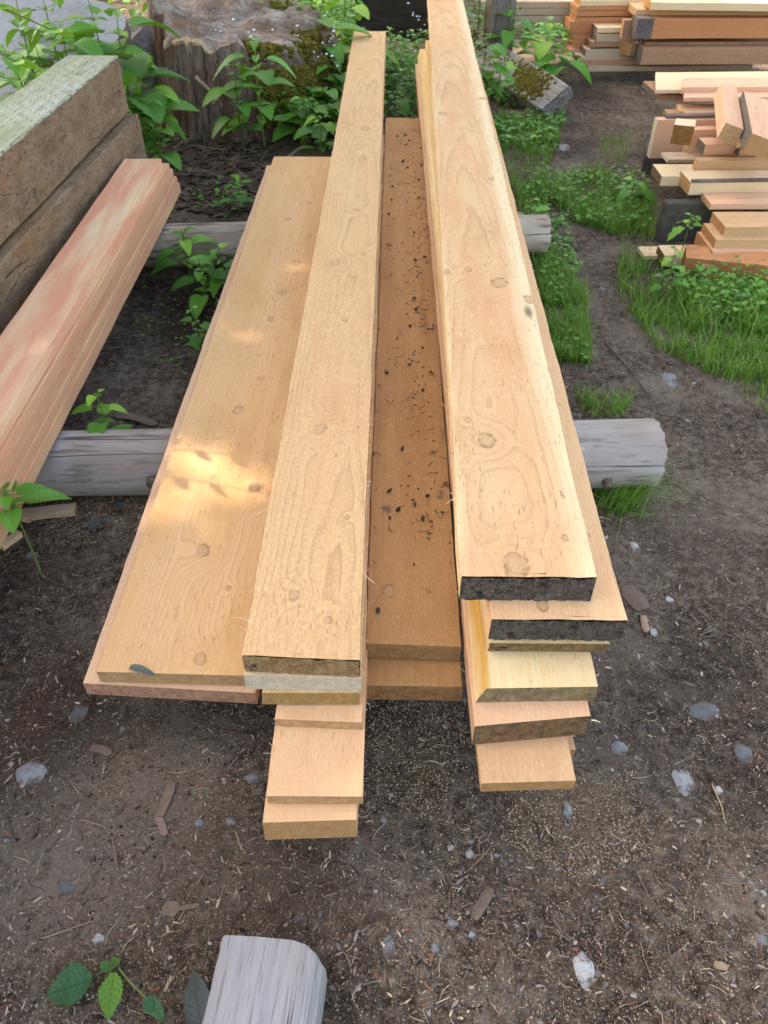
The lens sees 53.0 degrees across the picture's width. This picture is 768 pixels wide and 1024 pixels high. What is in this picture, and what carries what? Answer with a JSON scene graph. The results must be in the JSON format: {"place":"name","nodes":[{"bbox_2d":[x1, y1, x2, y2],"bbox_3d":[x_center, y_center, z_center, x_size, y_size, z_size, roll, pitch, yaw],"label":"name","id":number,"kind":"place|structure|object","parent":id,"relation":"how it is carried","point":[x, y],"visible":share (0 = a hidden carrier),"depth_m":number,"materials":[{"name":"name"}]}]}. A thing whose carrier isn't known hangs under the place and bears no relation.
{"place":"outdoors","nodes":[
{"label":"outdoors","id":0,"kind":"place"},
{"bbox_2d":[0,114,146,334],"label":"timber","id":1,"kind":"object","parent":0,"point":[34,243],"visible":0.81,"depth_m":2.46,"materials":[{"name":"wood"}]},
{"bbox_2d":[0,55,128,245],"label":"timber","id":2,"kind":"object","parent":1,"relation":"on","point":[61,119],"visible":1,"depth_m":2.52,"materials":[{"name":"wood"}]},
{"bbox_2d":[0,0,767,1023],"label":"ground","id":3,"kind":"structure","parent":0,"point":[626,98],"depth_m":1.49,"materials":[{"name":"soil"}]},
{"bbox_2d":[0,47,47,101],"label":"nettle","id":4,"kind":"object","parent":3,"relation":"on","point":[15,69],"visible":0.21,"depth_m":2.89,"materials":[{"name":"green plant"}]},
{"bbox_2d":[15,761,46,784],"bbox_3d":[-0.681,0.510,1.492,0.069,0.032,0.059,1,43,1],"label":"stone","id":5,"kind":"object","parent":3,"relation":"on","point":[32,772],"visible":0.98,"depth_m":1.48,"materials":[{"name":"stone"}]},
{"bbox_2d":[0,1,65,102],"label":"nettle","id":6,"kind":"object","parent":3,"relation":"on","point":[18,21],"visible":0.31,"depth_m":3.46,"materials":[{"name":"green plant"}]},
{"bbox_2d":[0,481,71,576],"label":"weed","id":7,"kind":"object","parent":3,"relation":"on","point":[33,492],"visible":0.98,"depth_m":1.71,"materials":[{"name":"green plant"}]},
{"bbox_2d":[0,3,74,68],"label":"broadleaf tree","id":8,"kind":"object","parent":3,"relation":"on","point":[6,8],"visible":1,"depth_m":1.54,"materials":[{"name":"green plant"}]},
{"bbox_2d":[20,502,77,521],"bbox_3d":[-0.893,0.002,2.012,0.170,0.018,0.038,-6,43,-7],"label":"offcut","id":9,"kind":"object","parent":3,"relation":"on","point":[53,511],"visible":0.77,"depth_m":2.00,"materials":[{"name":"grey wood"}]},
{"bbox_2d":[0,0,130,96],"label":"wood slab","id":10,"kind":"structure","parent":3,"relation":"on","point":[70,8],"depth_m":3.85,"materials":[{"name":"wood"}]},
{"bbox_2d":[0,24,130,112],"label":"nettle","id":11,"kind":"object","parent":3,"relation":"on","point":[24,71],"visible":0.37,"depth_m":3.03,"materials":[{"name":"green plant"}]},
{"bbox_2d":[6,14,150,133],"bbox_3d":[-1.321,-1.753,3.346,0.493,0.693,0.596,1,43,1],"label":"nettle","id":12,"kind":"object","parent":3,"relation":"on","point":[87,46],"visible":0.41,"depth_m":3.15,"materials":[{"name":"green plant"}]},
{"bbox_2d":[70,389,132,433],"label":"bramble","id":13,"kind":"object","parent":3,"relation":"on","point":[102,409],"visible":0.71,"depth_m":2.03,"materials":[{"name":"green plant"}]},
{"bbox_2d":[46,956,164,1022],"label":"weed","id":14,"kind":"object","parent":3,"relation":"on","point":[71,984],"visible":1,"depth_m":1.20,"materials":[{"name":"green plant"}]},
{"bbox_2d":[51,0,187,140],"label":"nettle","id":15,"kind":"object","parent":3,"relation":"on","point":[136,50],"visible":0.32,"depth_m":3.58,"materials":[{"name":"green plant"}]},
{"bbox_2d":[55,6,198,123],"bbox_3d":[-1.206,-1.975,3.611,0.586,0.658,0.508,11,44,11],"label":"nettle","id":16,"kind":"object","parent":3,"relation":"on","point":[138,66],"visible":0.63,"depth_m":3.47,"materials":[{"name":"green plant"}]},
{"bbox_2d":[119,18,156,106],"bbox_3d":[-1.350,-2.508,4.404,0.650,0.528,0.612,1,43,1],"label":"root butt","id":17,"kind":"object","parent":3,"relation":"on","point":[141,36],"visible":0.02,"depth_m":4.12,"materials":[{"name":"wood"}]},
{"bbox_2d":[123,51,179,156],"bbox_3d":[-1.109,-1.903,3.654,0.309,0.493,0.355,-20,47,-21],"label":"nettle","id":18,"kind":"object","parent":3,"relation":"on","point":[169,91],"visible":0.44,"depth_m":3.57,"materials":[{"name":"green plant"}]},
{"bbox_2d":[139,99,181,170],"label":"nettle","id":19,"kind":"object","parent":3,"relation":"on","point":[174,158],"visible":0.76,"depth_m":3.55,"materials":[{"name":"green plant"}]},
{"bbox_2d":[150,226,217,276],"bbox_3d":[-0.752,-0.971,2.908,0.250,0.196,0.221,1,43,1],"label":"nettle","id":20,"kind":"object","parent":3,"relation":"on","point":[185,245],"visible":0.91,"depth_m":2.88,"materials":[{"name":"green plant"}]},
{"bbox_2d":[183,971,209,1023],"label":"dead leaf","id":21,"kind":"object","parent":3,"relation":"on","point":[196,995],"visible":0.87,"depth_m":1.18,"materials":[{"name":"plant"}]},
{"bbox_2d":[170,255,227,318],"bbox_3d":[-0.663,-0.836,2.803,0.174,0.183,0.220,32,51,30],"label":"nettle","id":22,"kind":"object","parent":3,"relation":"on","point":[200,301],"visible":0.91,"depth_m":2.79,"materials":[{"name":"green plant"}]},
{"bbox_2d":[196,243,233,297],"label":"nettle","id":23,"kind":"object","parent":3,"relation":"on","point":[215,283],"visible":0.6,"depth_m":2.82,"materials":[{"name":"green plant"}]},
{"bbox_2d":[202,62,264,154],"bbox_3d":[-0.715,-1.990,3.801,0.278,0.421,0.278,6,43,6],"label":"nettle","id":24,"kind":"object","parent":3,"relation":"on","point":[234,93],"visible":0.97,"depth_m":3.77,"materials":[{"name":"green plant"}]},
{"bbox_2d":[146,0,347,142],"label":"stump","id":25,"kind":"object","parent":3,"relation":"on","point":[202,49],"visible":0.55,"depth_m":4.04,"materials":[{"name":"wood"}]},
{"bbox_2d":[212,36,303,149],"bbox_3d":[-0.626,-2.055,3.812,0.371,0.503,0.323,21,47,21],"label":"nettle","id":26,"kind":"object","parent":3,"relation":"on","point":[266,77],"visible":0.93,"depth_m":3.76,"materials":[{"name":"green plant"}]},
{"bbox_2d":[202,935,326,1023],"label":"timber","id":27,"kind":"object","parent":3,"relation":"on","point":[261,980],"visible":1,"depth_m":1.14,"materials":[{"name":"wood"}]},
{"bbox_2d":[145,30,425,215],"bbox_3d":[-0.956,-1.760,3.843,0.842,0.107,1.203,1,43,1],"label":"leaf litter","id":28,"kind":"object","parent":3,"relation":"on","point":[225,181],"visible":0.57,"depth_m":3.75,"materials":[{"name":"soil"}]},
{"bbox_2d":[272,96,335,144],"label":"nettle","id":29,"kind":"object","parent":3,"relation":"on","point":[281,130],"visible":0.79,"depth_m":3.93,"materials":[{"name":"green plant"}]},
{"bbox_2d":[293,115,336,156],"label":"nettle","id":30,"kind":"object","parent":3,"relation":"on","point":[303,131],"visible":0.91,"depth_m":3.74,"materials":[{"name":"green plant"}]},
{"bbox_2d":[289,0,371,63],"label":"nettle","id":31,"kind":"object","parent":3,"relation":"on","point":[338,48],"visible":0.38,"depth_m":4.25,"materials":[{"name":"green plant"}]},
{"bbox_2d":[108,0,571,219],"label":"undergrowth","id":32,"kind":"object","parent":3,"relation":"on","point":[324,93],"visible":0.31,"depth_m":4.73,"materials":[{"name":"green plant"}]},
{"bbox_2d":[143,214,551,266],"bbox_3d":[-0.163,-1.088,3.080,1.653,0.160,0.162,-3,43,-3],"label":"log","id":33,"kind":"object","parent":3,"relation":"on","point":[536,229],"visible":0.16,"depth_m":3.00,"materials":[{"name":"wood"}]},
{"bbox_2d":[263,662,368,839],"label":"board","id":34,"kind":"object","parent":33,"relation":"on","point":[290,821],"depth_m":1.19,"materials":[{"name":"brown wood"}]},
{"bbox_2d":[267,134,384,803],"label":"board","id":35,"kind":"object","parent":34,"relation":"on","point":[309,765],"visible":0.06,"depth_m":1.23,"materials":[{"name":"brown wood"}]},
{"bbox_2d":[275,136,383,729],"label":"board","id":36,"kind":"object","parent":35,"relation":"on","point":[340,716],"visible":0.24,"depth_m":1.27,"materials":[{"name":"brown wood"}]},
{"bbox_2d":[262,689,359,703],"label":"board","id":37,"kind":"object","parent":36,"relation":"on","point":[278,696],"visible":0.01,"depth_m":1.26,"materials":[{"name":"brown wood"}]},
{"bbox_2d":[244,47,386,691],"bbox_3d":[-0.106,-1.204,2.843,0.222,0.050,4.360,0,43,0],"label":"board","id":38,"kind":"object","parent":37,"relation":"on","point":[264,680],"visible":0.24,"depth_m":1.25,"materials":[{"name":"brown wood"}]},
{"bbox_2d":[233,31,386,676],"bbox_3d":[-0.107,-1.272,2.850,0.232,0.062,4.460,0,43,0],"label":"board","id":39,"kind":"object","parent":38,"relation":"on","point":[305,616],"visible":1,"depth_m":1.62,"materials":[{"name":"brown wood"}]},
{"bbox_2d":[34,418,667,495],"bbox_3d":[-0.119,-0.134,2.048,1.698,0.184,0.206,-1,43,-1],"label":"log","id":40,"kind":"object","parent":3,"relation":"on","point":[118,462],"visible":0.34,"depth_m":1.98,"materials":[{"name":"wood"}]},
{"bbox_2d":[0,182,180,548],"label":"board","id":41,"kind":"object","parent":40,"relation":"on","point":[37,463],"visible":0.28,"depth_m":2.19,"materials":[{"name":"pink wood"}]},
{"bbox_2d":[0,176,177,520],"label":"board","id":42,"kind":"object","parent":41,"relation":"on","point":[35,444],"visible":0.31,"depth_m":2.14,"materials":[{"name":"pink wood"}]},
{"bbox_2d":[0,169,173,495],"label":"board","id":43,"kind":"object","parent":42,"relation":"on","point":[7,475],"visible":0.29,"depth_m":2.10,"materials":[{"name":"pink wood"}]},
{"bbox_2d":[0,163,170,478],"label":"board","id":44,"kind":"object","parent":43,"relation":"on","point":[19,429],"visible":0.31,"depth_m":2.07,"materials":[{"name":"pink wood"}]},
{"bbox_2d":[0,159,162,447],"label":"board","id":45,"kind":"object","parent":44,"relation":"on","point":[33,335],"visible":1,"depth_m":2.18,"materials":[{"name":"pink wood"}]},
{"bbox_2d":[83,165,270,703],"bbox_3d":[-0.367,-0.579,2.360,0.316,0.038,2.683,0,43,1],"label":"board","id":46,"kind":"object","parent":40,"relation":"on","point":[93,683],"visible":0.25,"depth_m":1.46,"materials":[{"name":"brown wood"}]},
{"bbox_2d":[97,156,330,685],"bbox_3d":[-0.356,-0.618,2.343,0.316,0.051,2.683,0,43,1],"label":"board","id":47,"kind":"object","parent":46,"relation":"on","point":[187,597],"visible":0.8,"depth_m":1.75,"materials":[{"name":"brown wood"}]},
{"bbox_2d":[366,658,462,700],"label":"board","id":48,"kind":"object","parent":40,"relation":"on","point":[405,679],"visible":0.03,"depth_m":1.38,"materials":[{"name":"brown wood"}]},
{"bbox_2d":[364,118,460,660],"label":"board","id":49,"kind":"object","parent":48,"relation":"on","point":[417,617],"visible":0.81,"depth_m":1.79,"materials":[{"name":"brown wood"}]},
{"bbox_2d":[374,117,451,612],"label":"conifer litter","id":50,"kind":"object","parent":49,"relation":"on","point":[399,507],"visible":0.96,"depth_m":2.08,"materials":[{"name":"plant"}]},
{"bbox_2d":[567,735,575,757],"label":"board","id":51,"kind":"object","parent":40,"relation":"on","point":[571,746],"depth_m":1.30,"materials":[{"name":"brown wood"}]},
{"bbox_2d":[475,736,575,791],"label":"board","id":52,"kind":"object","parent":51,"relation":"on","point":[538,764],"visible":0.03,"depth_m":1.24,"materials":[{"name":"brown wood"}]},
{"bbox_2d":[415,64,600,744],"bbox_3d":[0.251,-1.066,2.784,0.230,0.067,4.200,0,43,0],"label":"board","id":53,"kind":"object","parent":52,"relation":"on","point":[491,722],"visible":0.22,"depth_m":1.26,"materials":[{"name":"brown wood"}]},
{"bbox_2d":[417,49,597,702],"bbox_3d":[0.268,-1.163,2.823,0.197,0.046,4.300,0,43,0],"label":"board","id":54,"kind":"object","parent":53,"relation":"on","point":[515,676],"visible":0.2,"depth_m":1.27,"materials":[{"name":"brown wood"}]},
{"bbox_2d":[425,40,609,651],"bbox_3d":[0.303,-1.232,2.844,0.201,0.037,4.300,1,43,1],"label":"board","id":55,"kind":"object","parent":54,"relation":"on","point":[565,645],"visible":0.09,"depth_m":1.27,"materials":[{"name":"brown wood"}]},
{"bbox_2d":[429,45,627,640],"bbox_3d":[0.321,-1.302,2.848,0.250,0.067,4.400,1,43,1],"label":"board","id":56,"kind":"object","parent":55,"relation":"on","point":[600,615],"visible":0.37,"depth_m":1.26,"materials":[{"name":"brown wood"}]},
{"bbox_2d":[426,0,598,601],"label":"board","id":57,"kind":"object","parent":56,"relation":"on","point":[520,531],"visible":1,"depth_m":1.62,"materials":[{"name":"brown wood"}]},
{"bbox_2d":[0,59,767,1023],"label":"wood litter","id":58,"kind":"object","parent":3,"relation":"on","point":[424,961],"visible":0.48,"depth_m":1.36,"materials":[{"name":"wood"}]},
{"bbox_2d":[0,253,767,1023],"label":"soil crumbs","id":59,"kind":"object","parent":3,"relation":"on","point":[678,1021],"visible":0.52,"depth_m":1.34,"materials":[{"name":"soil"}]},
{"bbox_2d":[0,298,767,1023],"bbox_3d":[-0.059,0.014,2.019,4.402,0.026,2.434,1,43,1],"label":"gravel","id":60,"kind":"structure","parent":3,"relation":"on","point":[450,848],"depth_m":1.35,"materials":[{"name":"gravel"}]},
{"bbox_2d":[0,114,767,1023],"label":"sawdust","id":61,"kind":"object","parent":3,"relation":"on","point":[550,824],"visible":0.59,"depth_m":1.40},
{"bbox_2d":[344,0,428,38],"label":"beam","id":62,"kind":"structure","parent":3,"relation":"on","point":[396,16],"depth_m":5.92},
{"bbox_2d":[136,91,767,373],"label":"clover","id":63,"kind":"object","parent":3,"relation":"on","point":[572,256],"visible":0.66,"depth_m":3.22,"materials":[{"name":"green plant"}]},
{"bbox_2d":[473,33,510,95],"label":"nettle","id":64,"kind":"object","parent":3,"relation":"on","point":[501,69],"visible":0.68,"depth_m":4.38,"materials":[{"name":"green plant"}]},
{"bbox_2d":[483,0,515,50],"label":"post","id":65,"kind":"object","parent":3,"relation":"on","point":[494,24],"visible":0.41,"depth_m":4.89,"materials":[{"name":"wood"}]},
{"bbox_2d":[483,6,541,62],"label":"nettle","id":66,"kind":"object","parent":3,"relation":"on","point":[507,36],"visible":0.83,"depth_m":4.86,"materials":[{"name":"green plant"}]},
{"bbox_2d":[470,27,573,117],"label":"beam","id":67,"kind":"structure","parent":3,"relation":"on","point":[542,90],"depth_m":4.59,"materials":[{"name":"wood"}]},
{"bbox_2d":[484,15,563,21],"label":"board","id":68,"kind":"object","parent":3,"relation":"on","point":[542,18],"visible":0.2,"depth_m":5.25,"materials":[{"name":"grey wood"}]},
{"bbox_2d":[481,8,570,14],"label":"board","id":69,"kind":"object","parent":68,"relation":"on","point":[544,11],"visible":0.23,"depth_m":5.23,"materials":[{"name":"grey wood"}]},
{"bbox_2d":[478,0,573,7],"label":"board","id":70,"kind":"object","parent":69,"relation":"on","point":[543,3],"visible":0.53,"depth_m":5.20,"materials":[{"name":"grey wood"}]},
{"bbox_2d":[521,16,572,68],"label":"nettle","id":71,"kind":"object","parent":3,"relation":"on","point":[541,51],"visible":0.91,"depth_m":5.01,"materials":[{"name":"green plant"}]},
{"bbox_2d":[535,52,591,84],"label":"nettle","id":72,"kind":"object","parent":3,"relation":"on","point":[553,70],"visible":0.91,"depth_m":4.99,"materials":[{"name":"green plant"}]},
{"bbox_2d":[573,951,594,988],"bbox_3d":[0.323,0.745,1.243,0.039,0.022,0.072,1,43,1],"label":"stone","id":73,"kind":"object","parent":3,"relation":"on","point":[582,964],"visible":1,"depth_m":1.24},
{"bbox_2d":[492,105,767,417],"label":"grass","id":74,"kind":"structure","parent":3,"relation":"on","point":[685,307],"depth_m":2.82,"materials":[{"name":"plant"}]},
{"bbox_2d":[612,176,656,205],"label":"weed","id":75,"kind":"object","parent":3,"relation":"on","point":[646,193],"visible":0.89,"depth_m":3.49,"materials":[{"name":"green plant"}]},
{"bbox_2d":[621,584,649,611],"bbox_3d":[0.589,0.202,1.809,0.049,0.008,0.079,-13,44,-14],"label":"bark piece","id":76,"kind":"object","parent":3,"relation":"on","point":[634,597],"visible":1,"depth_m":1.80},
{"bbox_2d":[591,428,701,540],"bbox_3d":[0.653,-0.089,2.000,0.409,0.175,0.355,-25,48,-25],"label":"grass tuft","id":77,"kind":"object","parent":3,"relation":"on","point":[622,492],"visible":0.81,"depth_m":2.01,"materials":[{"name":"plant"}]},
{"bbox_2d":[642,81,682,99],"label":"board","id":78,"kind":"object","parent":3,"relation":"on","point":[648,86],"visible":0.24,"depth_m":3.87,"materials":[{"name":"brown wood"}]},
{"bbox_2d":[655,71,767,93],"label":"board","id":79,"kind":"object","parent":78,"relation":"on","point":[668,82],"visible":0.56,"depth_m":3.98,"materials":[{"name":"yellow wood"}]},
{"bbox_2d":[680,78,767,93],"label":"board","id":80,"kind":"object","parent":79,"relation":"on","point":[713,84],"visible":0.93,"depth_m":3.78,"materials":[{"name":"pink wood"}]},
{"bbox_2d":[641,135,688,172],"bbox_3d":[1.441,-1.819,3.940,0.223,0.125,0.240,10,44,11],"label":"concrete block","id":81,"kind":"object","parent":3,"relation":"on","point":[647,163],"depth_m":3.88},
{"bbox_2d":[647,117,715,157],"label":"board","id":82,"kind":"object","parent":81,"relation":"on","point":[661,135],"visible":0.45,"depth_m":3.61,"materials":[{"name":"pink wood"}]},
{"bbox_2d":[714,83,743,145],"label":"board","id":83,"kind":"object","parent":82,"relation":"on","point":[729,124],"visible":1,"depth_m":3.23,"materials":[{"name":"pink wood"}]},
{"bbox_2d":[648,246,688,295],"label":"weed","id":84,"kind":"object","parent":3,"relation":"on","point":[665,261],"visible":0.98,"depth_m":2.81,"materials":[{"name":"green plant"}]},
{"bbox_2d":[586,64,752,71],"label":"board","id":85,"kind":"object","parent":3,"relation":"on","point":[677,67],"visible":0.57,"depth_m":5.09,"materials":[{"name":"grey wood"}]},
{"bbox_2d":[655,199,722,242],"bbox_3d":[1.279,-1.220,3.230,0.240,0.169,0.050,-1,43,-1],"label":"concrete block","id":86,"kind":"object","parent":3,"relation":"on","point":[673,211],"depth_m":3.20,"materials":[{"name":"concrete"}]},
{"bbox_2d":[679,170,767,194],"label":"board","id":87,"kind":"object","parent":86,"relation":"on","point":[688,186],"visible":0.91,"depth_m":3.18,"materials":[{"name":"yellow wood"}]},
{"bbox_2d":[651,164,693,185],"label":"board","id":88,"kind":"object","parent":87,"relation":"on","point":[665,174],"visible":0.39,"depth_m":3.30,"materials":[{"name":"yellow wood"}]},
{"bbox_2d":[670,118,695,145],"bbox_3d":[1.266,-1.608,3.260,0.084,0.076,0.102,13,44,14],"label":"post","id":89,"kind":"object","parent":88,"relation":"on","point":[683,131],"visible":1,"depth_m":3.23,"materials":[{"name":"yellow wood"}]},
{"bbox_2d":[692,157,767,170],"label":"board","id":90,"kind":"object","parent":88,"relation":"on","point":[727,163],"visible":0.64,"depth_m":3.27,"materials":[{"name":"beige wood"}]},
{"bbox_2d":[735,147,752,155],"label":"board","id":91,"kind":"object","parent":88,"relation":"on","point":[738,152],"visible":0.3,"depth_m":3.34,"materials":[{"name":"beige wood"}]},
{"bbox_2d":[696,137,735,154],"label":"board","id":92,"kind":"object","parent":91,"relation":"on","point":[710,146],"visible":0.48,"depth_m":3.37,"materials":[{"name":"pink wood"}]},
{"bbox_2d":[734,137,740,147],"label":"board","id":93,"kind":"object","parent":91,"relation":"on","point":[738,144],"visible":0.16,"depth_m":3.34,"materials":[{"name":"yellow wood"}]},
{"bbox_2d":[739,91,767,160],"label":"board","id":94,"kind":"object","parent":93,"relation":"on","point":[754,134],"visible":0.88,"depth_m":3.09,"materials":[{"name":"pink wood"}]},
{"bbox_2d":[700,192,767,209],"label":"board","id":95,"kind":"object","parent":86,"relation":"on","point":[723,201],"visible":1,"depth_m":3.11,"materials":[{"name":"beige wood"}]},
{"bbox_2d":[634,43,767,64],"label":"beam","id":96,"kind":"structure","parent":3,"relation":"on","point":[701,54],"depth_m":4.88,"materials":[{"name":"brown wood"}]},
{"bbox_2d":[639,38,767,44],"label":"board","id":97,"kind":"object","parent":96,"relation":"on","point":[696,41],"visible":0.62,"depth_m":4.92,"materials":[{"name":"brown wood"}]},
{"bbox_2d":[629,14,767,38],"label":"beam","id":98,"kind":"structure","parent":97,"relation":"on","point":[646,26],"depth_m":4.81,"materials":[{"name":"orange wood"}]},
{"bbox_2d":[627,2,767,14],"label":"board","id":99,"kind":"object","parent":98,"relation":"on","point":[637,8],"visible":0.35,"depth_m":4.85,"materials":[{"name":"beige wood"}]},
{"bbox_2d":[642,0,767,11],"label":"board","id":100,"kind":"object","parent":99,"relation":"on","point":[725,5],"visible":1,"depth_m":4.74,"materials":[{"name":"yellow wood"}]},
{"bbox_2d":[661,152,754,162],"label":"board","id":101,"kind":"object","parent":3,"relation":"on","point":[678,157],"visible":0.5,"depth_m":3.48,"materials":[{"name":"beige wood"}]},
{"bbox_2d":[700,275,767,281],"bbox_3d":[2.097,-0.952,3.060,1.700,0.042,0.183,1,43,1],"label":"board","id":102,"kind":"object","parent":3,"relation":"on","point":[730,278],"visible":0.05,"depth_m":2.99,"materials":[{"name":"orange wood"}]},
{"bbox_2d":[682,245,767,277],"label":"board","id":103,"kind":"object","parent":102,"relation":"on","point":[692,255],"visible":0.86,"depth_m":2.96,"materials":[{"name":"orange wood"}]},
{"bbox_2d":[694,245,767,274],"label":"board","id":104,"kind":"object","parent":102,"relation":"on","point":[707,266],"visible":0.15,"depth_m":2.98,"materials":[{"name":"beige wood"}]},
{"bbox_2d":[694,232,767,255],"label":"board","id":105,"kind":"object","parent":104,"relation":"on","point":[701,239],"visible":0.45,"depth_m":2.98,"materials":[{"name":"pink wood"}]},
{"bbox_2d":[701,223,767,248],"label":"board","id":106,"kind":"object","parent":105,"relation":"on","point":[714,237],"visible":0.7,"depth_m":2.98,"materials":[{"name":"beige wood"}]},
{"bbox_2d":[710,212,767,235],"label":"board","id":107,"kind":"object","parent":106,"relation":"on","point":[740,223],"visible":1,"depth_m":2.99,"materials":[{"name":"beige wood"}]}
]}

